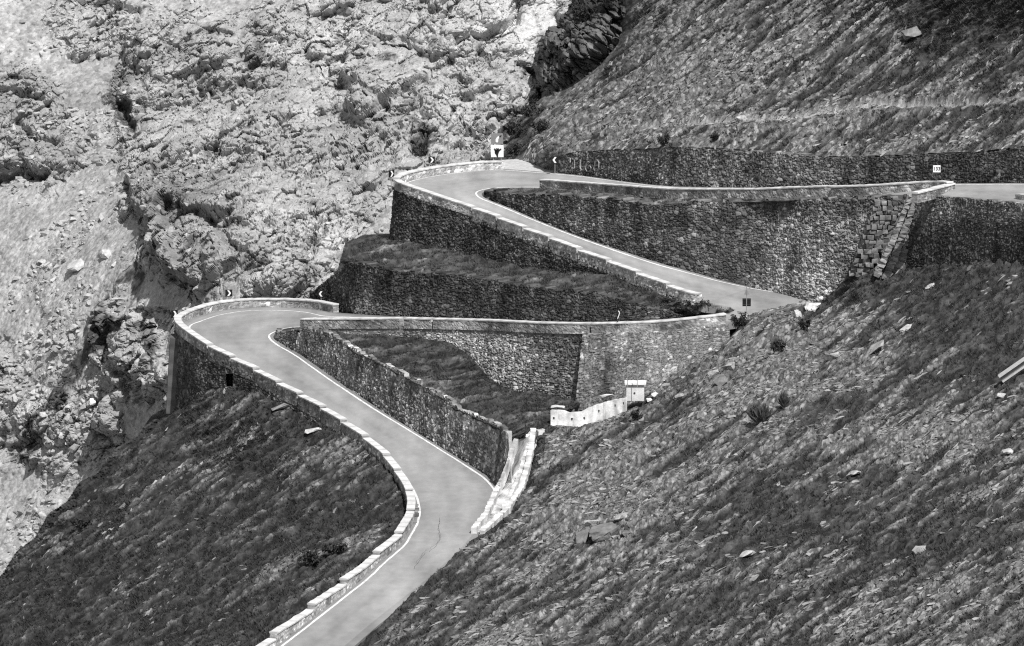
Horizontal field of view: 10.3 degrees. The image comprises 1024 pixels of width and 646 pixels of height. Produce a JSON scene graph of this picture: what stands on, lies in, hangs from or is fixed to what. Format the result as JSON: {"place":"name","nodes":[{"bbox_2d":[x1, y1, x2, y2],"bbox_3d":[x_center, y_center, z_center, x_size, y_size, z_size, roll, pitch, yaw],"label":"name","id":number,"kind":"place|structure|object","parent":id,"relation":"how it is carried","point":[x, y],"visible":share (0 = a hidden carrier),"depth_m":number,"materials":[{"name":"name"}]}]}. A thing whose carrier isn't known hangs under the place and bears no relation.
{"place":"outdoors","nodes":[
{"label":"outdoors","id":0,"kind":"place"},
{"bbox_2d":[0,388,406,645],"bbox_3d":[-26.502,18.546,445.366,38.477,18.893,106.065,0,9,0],"label":"grass bank","id":1,"kind":"structure","parent":0,"point":[88,486],"depth_m":444.52,"materials":[{"name":"grey plant"}]},
{"bbox_2d":[69,517,92,530],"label":"shrub","id":2,"kind":"object","parent":1,"relation":"on","point":[79,524],"visible":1,"depth_m":456.50,"materials":[{"name":"grey plant"}]},
{"bbox_2d":[166,334,177,413],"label":"concrete pier","id":3,"kind":"structure","parent":1,"relation":"on","point":[171,382],"depth_m":483.46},
{"bbox_2d":[10,388,400,645],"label":"loose stones","id":4,"kind":"object","parent":1,"relation":"on","point":[244,442],"visible":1,"depth_m":447.24,"materials":[{"name":"stone"}]},
{"bbox_2d":[271,403,288,410],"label":"boulder","id":5,"kind":"object","parent":1,"relation":"on","point":[281,406],"visible":1,"depth_m":461.93,"materials":[{"name":"stone"}]},
{"bbox_2d":[174,329,418,522],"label":"retaining wall","id":6,"kind":"structure","parent":1,"relation":"on","point":[199,372],"depth_m":475.53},
{"bbox_2d":[208,345,235,368],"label":"parapet","id":7,"kind":"structure","parent":6,"relation":"on","point":[219,355],"depth_m":472.73,"materials":[{"name":"concrete"}]},
{"bbox_2d":[230,358,259,380],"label":"parapet","id":8,"kind":"structure","parent":6,"relation":"on","point":[245,368],"depth_m":469.29,"materials":[{"name":"concrete"}]},
{"bbox_2d":[254,370,282,393],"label":"parapet","id":9,"kind":"structure","parent":6,"relation":"on","point":[265,379],"depth_m":465.83,"materials":[{"name":"concrete"}]},
{"bbox_2d":[276,383,302,404],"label":"parapet","id":10,"kind":"structure","parent":6,"relation":"on","point":[290,393],"depth_m":462.33,"materials":[{"name":"concrete"}]},
{"bbox_2d":[298,395,326,417],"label":"parapet","id":11,"kind":"structure","parent":6,"relation":"on","point":[306,402],"depth_m":458.93,"materials":[{"name":"concrete"}]},
{"bbox_2d":[321,408,346,431],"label":"parapet","id":12,"kind":"structure","parent":6,"relation":"on","point":[331,417],"depth_m":455.29,"materials":[{"name":"concrete"}]},
{"bbox_2d":[341,422,368,444],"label":"parapet","id":13,"kind":"structure","parent":6,"relation":"on","point":[351,430],"depth_m":451.18,"materials":[{"name":"concrete"}]},
{"bbox_2d":[362,437,390,463],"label":"parapet","id":14,"kind":"structure","parent":6,"relation":"on","point":[375,448],"depth_m":446.11,"materials":[{"name":"concrete"}]},
{"bbox_2d":[383,456,401,478],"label":"parapet","id":15,"kind":"structure","parent":6,"relation":"on","point":[391,465],"depth_m":441.14,"materials":[{"name":"stone"}]},
{"bbox_2d":[394,470,413,501],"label":"parapet","id":16,"kind":"structure","parent":6,"relation":"on","point":[401,479],"depth_m":435.51,"materials":[{"name":"stone"}]},
{"bbox_2d":[405,491,415,515],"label":"parapet","id":17,"kind":"structure","parent":6,"relation":"on","point":[410,500],"depth_m":429.03,"materials":[{"name":"stone"}]},
{"bbox_2d":[299,548,322,565],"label":"shrub","id":18,"kind":"object","parent":1,"relation":"on","point":[307,558],"visible":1,"depth_m":418.32,"materials":[{"name":"grey plant"}]},
{"bbox_2d":[304,427,321,433],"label":"boulder","id":19,"kind":"object","parent":1,"relation":"on","point":[307,431],"visible":1,"depth_m":455.83,"materials":[{"name":"stone"}]},
{"bbox_2d":[320,540,347,553],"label":"shrub","id":20,"kind":"object","parent":1,"relation":"on","point":[334,548],"visible":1,"depth_m":418.72,"materials":[{"name":"grey plant"}]},
{"bbox_2d":[274,326,511,484],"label":"retaining wall","id":21,"kind":"structure","parent":1,"relation":"on","point":[428,414],"depth_m":452.18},
{"bbox_2d":[0,0,571,575],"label":"rock face","id":22,"kind":"object","parent":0,"point":[344,116],"visible":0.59,"depth_m":549.25},
{"bbox_2d":[99,249,112,258],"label":"boulder","id":23,"kind":"object","parent":22,"relation":"on","point":[105,253],"visible":1,"depth_m":543.04,"materials":[{"name":"stone"}]},
{"bbox_2d":[0,0,557,570],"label":"scree","id":24,"kind":"structure","parent":22,"relation":"on","point":[50,340],"depth_m":545.20,"materials":[{"name":"stone"}]},
{"bbox_2d":[67,258,83,271],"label":"boulder","id":25,"kind":"object","parent":24,"relation":"on","point":[76,265],"visible":1,"depth_m":545.75,"materials":[{"name":"stone"}]},
{"bbox_2d":[412,146,427,156],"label":"shrub","id":26,"kind":"object","parent":22,"relation":"on","point":[422,151],"visible":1,"depth_m":531.95,"materials":[{"name":"grey plant"}]},
{"bbox_2d":[282,327,579,443],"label":"grass hollow","id":27,"kind":"object","parent":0,"point":[459,365],"depth_m":458.39,"materials":[{"name":"grey plant"}]},
{"bbox_2d":[332,326,581,400],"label":"retaining wall","id":28,"kind":"structure","parent":27,"relation":"on","point":[547,364],"depth_m":466.05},
{"bbox_2d":[300,317,402,328],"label":"parapet","id":29,"kind":"structure","parent":28,"relation":"on","point":[362,323],"depth_m":476.68,"materials":[{"name":"stone"}]},
{"bbox_2d":[403,317,433,328],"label":"parapet","id":30,"kind":"structure","parent":28,"relation":"on","point":[418,322],"depth_m":473.20,"materials":[{"name":"stone"}]},
{"bbox_2d":[433,318,592,333],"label":"parapet","id":31,"kind":"structure","parent":28,"relation":"on","point":[513,325],"depth_m":466.63,"materials":[{"name":"stone"}]},
{"bbox_2d":[341,233,733,316],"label":"grass terrace","id":32,"kind":"structure","parent":0,"point":[592,278],"depth_m":483.17,"materials":[{"name":"grey plant"}]},
{"bbox_2d":[389,187,702,313],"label":"retaining wall","id":33,"kind":"structure","parent":32,"relation":"on","point":[423,222],"depth_m":494.25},
{"bbox_2d":[394,179,476,215],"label":"parapet","id":34,"kind":"structure","parent":33,"relation":"on","point":[432,197],"depth_m":497.93,"materials":[{"name":"stone"}]},
{"bbox_2d":[472,207,501,227],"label":"parapet","id":35,"kind":"structure","parent":33,"relation":"on","point":[481,214],"depth_m":491.75,"materials":[{"name":"stone"}]},
{"bbox_2d":[497,217,527,239],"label":"parapet","id":36,"kind":"structure","parent":33,"relation":"on","point":[511,226],"depth_m":487.67,"materials":[{"name":"stone"}]},
{"bbox_2d":[523,228,553,247],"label":"parapet","id":37,"kind":"structure","parent":33,"relation":"on","point":[539,237],"depth_m":484.11,"materials":[{"name":"stone"}]},
{"bbox_2d":[549,238,582,260],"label":"parapet","id":38,"kind":"structure","parent":33,"relation":"on","point":[567,248],"depth_m":480.26,"materials":[{"name":"stone"}]},
{"bbox_2d":[577,250,611,271],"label":"parapet","id":39,"kind":"structure","parent":33,"relation":"on","point":[597,260],"depth_m":476.37,"materials":[{"name":"stone"}]},
{"bbox_2d":[607,261,641,284],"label":"parapet","id":40,"kind":"structure","parent":33,"relation":"on","point":[626,271],"depth_m":472.26,"materials":[{"name":"stone"}]},
{"bbox_2d":[637,273,671,295],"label":"parapet","id":41,"kind":"structure","parent":33,"relation":"on","point":[658,285],"depth_m":468.27,"materials":[{"name":"stone"}]},
{"bbox_2d":[667,285,701,306],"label":"parapet","id":42,"kind":"structure","parent":32,"relation":"on","point":[693,297],"depth_m":464.62,"materials":[{"name":"stone"}]},
{"bbox_2d":[677,297,711,310],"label":"shrub","id":43,"kind":"object","parent":32,"relation":"on","point":[700,304],"visible":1,"depth_m":463.68,"materials":[{"name":"grey plant"}]},
{"bbox_2d":[532,0,625,97],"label":"rock crag","id":44,"kind":"structure","parent":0,"point":[573,49],"depth_m":534.03,"materials":[{"name":"stone"}]},
{"bbox_2d":[568,4,588,20],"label":"shrub","id":45,"kind":"object","parent":44,"relation":"on","point":[581,13],"visible":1,"depth_m":536.47,"materials":[{"name":"grey plant"}]},
{"bbox_2d":[184,169,1023,645],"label":"road","id":46,"kind":"structure","parent":0,"point":[452,493],"depth_m":457.48,"materials":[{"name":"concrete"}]},
{"bbox_2d":[174,298,338,353],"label":"parapet","id":47,"kind":"structure","parent":46,"relation":"on","point":[192,337],"depth_m":490.84,"materials":[{"name":"stone"}]},
{"bbox_2d":[256,638,275,645],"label":"parapet","id":48,"kind":"structure","parent":46,"relation":"on","point":[269,642],"depth_m":396.05,"materials":[{"name":"stone"}]},
{"bbox_2d":[269,609,313,645],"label":"parapet","id":49,"kind":"structure","parent":46,"relation":"on","point":[283,631],"depth_m":399.14,"materials":[{"name":"stone"}]},
{"bbox_2d":[307,584,345,615],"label":"parapet","id":50,"kind":"structure","parent":46,"relation":"on","point":[320,603],"depth_m":404.45,"materials":[{"name":"stone"}]},
{"bbox_2d":[339,555,379,591],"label":"parapet","id":51,"kind":"structure","parent":46,"relation":"on","point":[360,572],"depth_m":409.77,"materials":[{"name":"stone"}]},
{"bbox_2d":[372,534,401,562],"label":"parapet","id":52,"kind":"structure","parent":46,"relation":"on","point":[385,549],"depth_m":416.19,"materials":[{"name":"stone"}]},
{"bbox_2d":[394,511,414,541],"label":"parapet","id":53,"kind":"structure","parent":46,"relation":"on","point":[404,525],"depth_m":422.12,"materials":[{"name":"stone"}]},
{"bbox_2d":[393,160,504,186],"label":"parapet","id":54,"kind":"structure","parent":46,"relation":"on","point":[406,176],"depth_m":511.37,"materials":[{"name":"stone"}]},
{"bbox_2d":[309,261,690,321],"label":"retaining wall","id":55,"kind":"structure","parent":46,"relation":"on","point":[371,289],"depth_m":477.44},
{"bbox_2d":[551,156,558,163],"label":"chevron sign","id":56,"kind":"object","parent":46,"relation":"on","point":[554,159],"visible":1,"depth_m":504.18,"materials":[{"name":"metal"}]},
{"bbox_2d":[489,188,908,302],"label":"retaining wall","id":57,"kind":"structure","parent":46,"relation":"on","point":[802,249],"depth_m":472.83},
{"bbox_2d":[556,146,1023,187],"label":"retaining wall","id":58,"kind":"structure","parent":46,"relation":"on","point":[694,167],"depth_m":476.22,"materials":[{"name":"stone"}]},
{"bbox_2d":[831,180,952,196],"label":"parapet","id":59,"kind":"structure","parent":46,"relation":"on","point":[866,189],"depth_m":463.62,"materials":[{"name":"stone"}]},
{"bbox_2d":[484,188,821,205],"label":"grass terrace","id":60,"kind":"structure","parent":0,"point":[486,191],"depth_m":480.57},
{"bbox_2d":[539,179,670,198],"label":"parapet","id":61,"kind":"structure","parent":60,"relation":"on","point":[644,191],"depth_m":489.73,"materials":[{"name":"stone"}]},
{"bbox_2d":[498,187,766,203],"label":"grass","id":62,"kind":"structure","parent":60,"relation":"on","point":[583,191],"depth_m":487.60,"materials":[{"name":"grey plant"}]},
{"bbox_2d":[666,188,694,198],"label":"parapet","id":63,"kind":"structure","parent":60,"relation":"on","point":[683,193],"depth_m":479.88,"materials":[{"name":"stone"}]},
{"bbox_2d":[694,188,753,198],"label":"parapet","id":64,"kind":"structure","parent":60,"relation":"on","point":[715,193],"depth_m":475.69,"materials":[{"name":"stone"}]},
{"bbox_2d":[753,186,790,198],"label":"parapet","id":65,"kind":"structure","parent":60,"relation":"on","point":[772,192],"depth_m":471.78,"materials":[{"name":"stone"}]},
{"bbox_2d":[788,185,835,197],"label":"parapet","id":66,"kind":"structure","parent":60,"relation":"on","point":[814,191],"depth_m":468.98,"materials":[{"name":"stone"}]},
{"bbox_2d":[358,245,1023,645],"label":"hillside","id":67,"kind":"structure","parent":0,"point":[670,483],"depth_m":405.28,"materials":[{"name":"grey plant"}]},
{"bbox_2d":[471,428,535,533],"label":"drain channel","id":68,"kind":"object","parent":67,"relation":"on","point":[501,501],"visible":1,"depth_m":432.57,"materials":[{"name":"concrete"}]},
{"bbox_2d":[535,428,544,447],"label":"headwall","id":69,"kind":"object","parent":67,"relation":"on","point":[540,433],"visible":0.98,"depth_m":445.34,"materials":[{"name":"concrete"}]},
{"bbox_2d":[574,528,589,542],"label":"boulder","id":70,"kind":"object","parent":67,"relation":"on","point":[581,536],"visible":1,"depth_m":411.11,"materials":[{"name":"stone"}]},
{"bbox_2d":[551,397,626,426],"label":"concrete wall","id":71,"kind":"structure","parent":67,"relation":"on","point":[604,410],"depth_m":450.17,"materials":[{"name":"concrete"}]},
{"bbox_2d":[584,520,598,526],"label":"boulder","id":72,"kind":"object","parent":67,"relation":"on","point":[591,523],"visible":0.97,"depth_m":414.21,"materials":[{"name":"stone"}]},
{"bbox_2d":[589,522,618,541],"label":"boulder","id":73,"kind":"object","parent":67,"relation":"on","point":[603,532],"visible":1,"depth_m":409.06,"materials":[{"name":"stone"}]},
{"bbox_2d":[612,513,626,521],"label":"boulder","id":74,"kind":"object","parent":67,"relation":"on","point":[620,517],"visible":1,"depth_m":414.06,"materials":[{"name":"stone"}]},
{"bbox_2d":[624,380,646,400],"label":"concrete block","id":75,"kind":"structure","parent":67,"relation":"on","point":[634,392],"depth_m":455.05,"materials":[{"name":"concrete"}]},
{"bbox_2d":[630,407,642,420],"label":"shrub","id":76,"kind":"object","parent":67,"relation":"on","point":[635,415],"visible":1,"depth_m":450.42,"materials":[{"name":"black plant"}]},
{"bbox_2d":[574,323,729,411],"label":"retaining wall","id":77,"kind":"structure","parent":67,"relation":"on","point":[608,360],"depth_m":459.13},
{"bbox_2d":[591,313,725,332],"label":"parapet","id":78,"kind":"structure","parent":77,"relation":"on","point":[667,324],"depth_m":459.03,"materials":[{"name":"stone"}]},
{"bbox_2d":[374,259,1023,645],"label":"loose stones","id":79,"kind":"object","parent":67,"relation":"on","point":[492,639],"visible":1,"depth_m":404.82,"materials":[{"name":"stone"}]},
{"bbox_2d":[713,376,727,385],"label":"boulder","id":80,"kind":"object","parent":67,"relation":"on","point":[721,381],"visible":1,"depth_m":443.56,"materials":[{"name":"stone"}]},
{"bbox_2d":[723,362,734,369],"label":"boulder","id":81,"kind":"object","parent":67,"relation":"on","point":[730,366],"visible":1,"depth_m":447.76,"materials":[{"name":"stone"}]},
{"bbox_2d":[729,312,748,325],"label":"shrub","id":82,"kind":"object","parent":67,"relation":"on","point":[741,319],"visible":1,"depth_m":459.81,"materials":[{"name":"grey plant"}]},
{"bbox_2d":[742,286,750,314],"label":"road sign","id":83,"kind":"object","parent":67,"relation":"on","point":[746,301],"visible":1,"depth_m":462.39,"materials":[{"name":"metal"}]},
{"bbox_2d":[739,550,755,557],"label":"boulder","id":84,"kind":"object","parent":67,"relation":"on","point":[746,553],"visible":1,"depth_m":390.86,"materials":[{"name":"stone"}]},
{"bbox_2d":[745,402,773,423],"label":"shrub","id":85,"kind":"object","parent":67,"relation":"on","point":[761,414],"visible":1,"depth_m":425.47,"materials":[{"name":"grey plant"}]},
{"bbox_2d":[770,339,786,353],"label":"shrub","id":86,"kind":"object","parent":67,"relation":"on","point":[776,346],"visible":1,"depth_m":449.04,"materials":[{"name":"grey plant"}]},
{"bbox_2d":[777,390,790,407],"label":"shrub","id":87,"kind":"object","parent":67,"relation":"on","point":[783,401],"visible":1,"depth_m":429.40,"materials":[{"name":"grey plant"}]},
{"bbox_2d":[797,318,811,331],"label":"shrub","id":88,"kind":"object","parent":67,"relation":"on","point":[803,324],"visible":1,"depth_m":456.28,"materials":[{"name":"grey plant"}]},
{"bbox_2d":[804,303,820,311],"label":"boulder","id":89,"kind":"object","parent":67,"relation":"on","point":[810,306],"visible":1,"depth_m":464.52,"materials":[{"name":"stone"}]},
{"bbox_2d":[867,340,883,354],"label":"boulder","id":90,"kind":"object","parent":67,"relation":"on","point":[876,346],"visible":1,"depth_m":442.00,"materials":[{"name":"stone"}]},
{"bbox_2d":[849,194,915,278],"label":"stair buttress","id":91,"kind":"structure","parent":67,"relation":"on","point":[894,258],"depth_m":461.20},
{"bbox_2d":[912,545,925,553],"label":"boulder","id":92,"kind":"object","parent":67,"relation":"on","point":[920,549],"visible":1,"depth_m":372.87,"materials":[{"name":"stone"}]},
{"bbox_2d":[903,194,1023,265],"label":"retaining wall","id":93,"kind":"structure","parent":67,"relation":"on","point":[946,229],"depth_m":453.13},
{"bbox_2d":[911,183,955,202],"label":"parapet","id":94,"kind":"structure","parent":93,"relation":"on","point":[926,194],"depth_m":456.42,"materials":[{"name":"stone"}]},
{"bbox_2d":[1001,448,1013,454],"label":"boulder","id":95,"kind":"object","parent":67,"relation":"on","point":[1007,451],"visible":1,"depth_m":387.91,"materials":[{"name":"stone"}]},
{"bbox_2d":[1003,372,1018,383],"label":"boulder","id":96,"kind":"object","parent":67,"relation":"on","point":[1012,378],"visible":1,"depth_m":410.24,"materials":[{"name":"stone"}]},
{"bbox_2d":[998,357,1023,381],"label":"concrete beam","id":97,"kind":"structure","parent":96,"relation":"on","point":[1011,371],"depth_m":409.86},
{"bbox_2d":[491,0,1023,169],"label":"hillside","id":98,"kind":"structure","parent":0,"point":[923,109],"depth_m":497.73,"materials":[{"name":"grey plant"}]},
{"bbox_2d":[504,141,520,156],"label":"shrub","id":99,"kind":"object","parent":98,"relation":"on","point":[514,150],"visible":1,"depth_m":520.02,"materials":[{"name":"grey plant"}]},
{"bbox_2d":[505,116,523,136],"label":"shrub","id":100,"kind":"object","parent":98,"relation":"on","point":[512,126],"visible":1,"depth_m":526.55,"materials":[{"name":"grey plant"}]},
{"bbox_2d":[497,159,556,172],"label":"gravel pad","id":101,"kind":"object","parent":98,"relation":"on","point":[515,164],"visible":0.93,"depth_m":513.99,"materials":[{"name":"gravel"}]},
{"bbox_2d":[491,133,503,160],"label":"road sign","id":102,"kind":"object","parent":101,"relation":"on","point":[497,150],"visible":1,"depth_m":514.99,"materials":[{"name":"metal"}]},
{"bbox_2d":[520,98,545,118],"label":"shrub","id":103,"kind":"object","parent":98,"relation":"on","point":[528,110],"visible":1,"depth_m":528.37,"materials":[{"name":"grey plant"}]},
{"bbox_2d":[528,118,550,132],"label":"shrub","id":104,"kind":"object","parent":98,"relation":"on","point":[540,125],"visible":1,"depth_m":520.29,"materials":[{"name":"grey plant"}]},
{"bbox_2d":[657,133,670,145],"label":"shrub","id":105,"kind":"object","parent":98,"relation":"on","point":[661,141],"visible":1,"depth_m":487.92,"materials":[{"name":"grey plant"}]},
{"bbox_2d":[504,0,1023,162],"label":"loose stones","id":106,"kind":"object","parent":98,"relation":"on","point":[874,28],"visible":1,"depth_m":500.51,"materials":[{"name":"stone"}]},
{"bbox_2d":[901,26,921,40],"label":"boulder","id":107,"kind":"object","parent":98,"relation":"on","point":[913,32],"visible":1,"depth_m":499.59,"materials":[{"name":"stone"}]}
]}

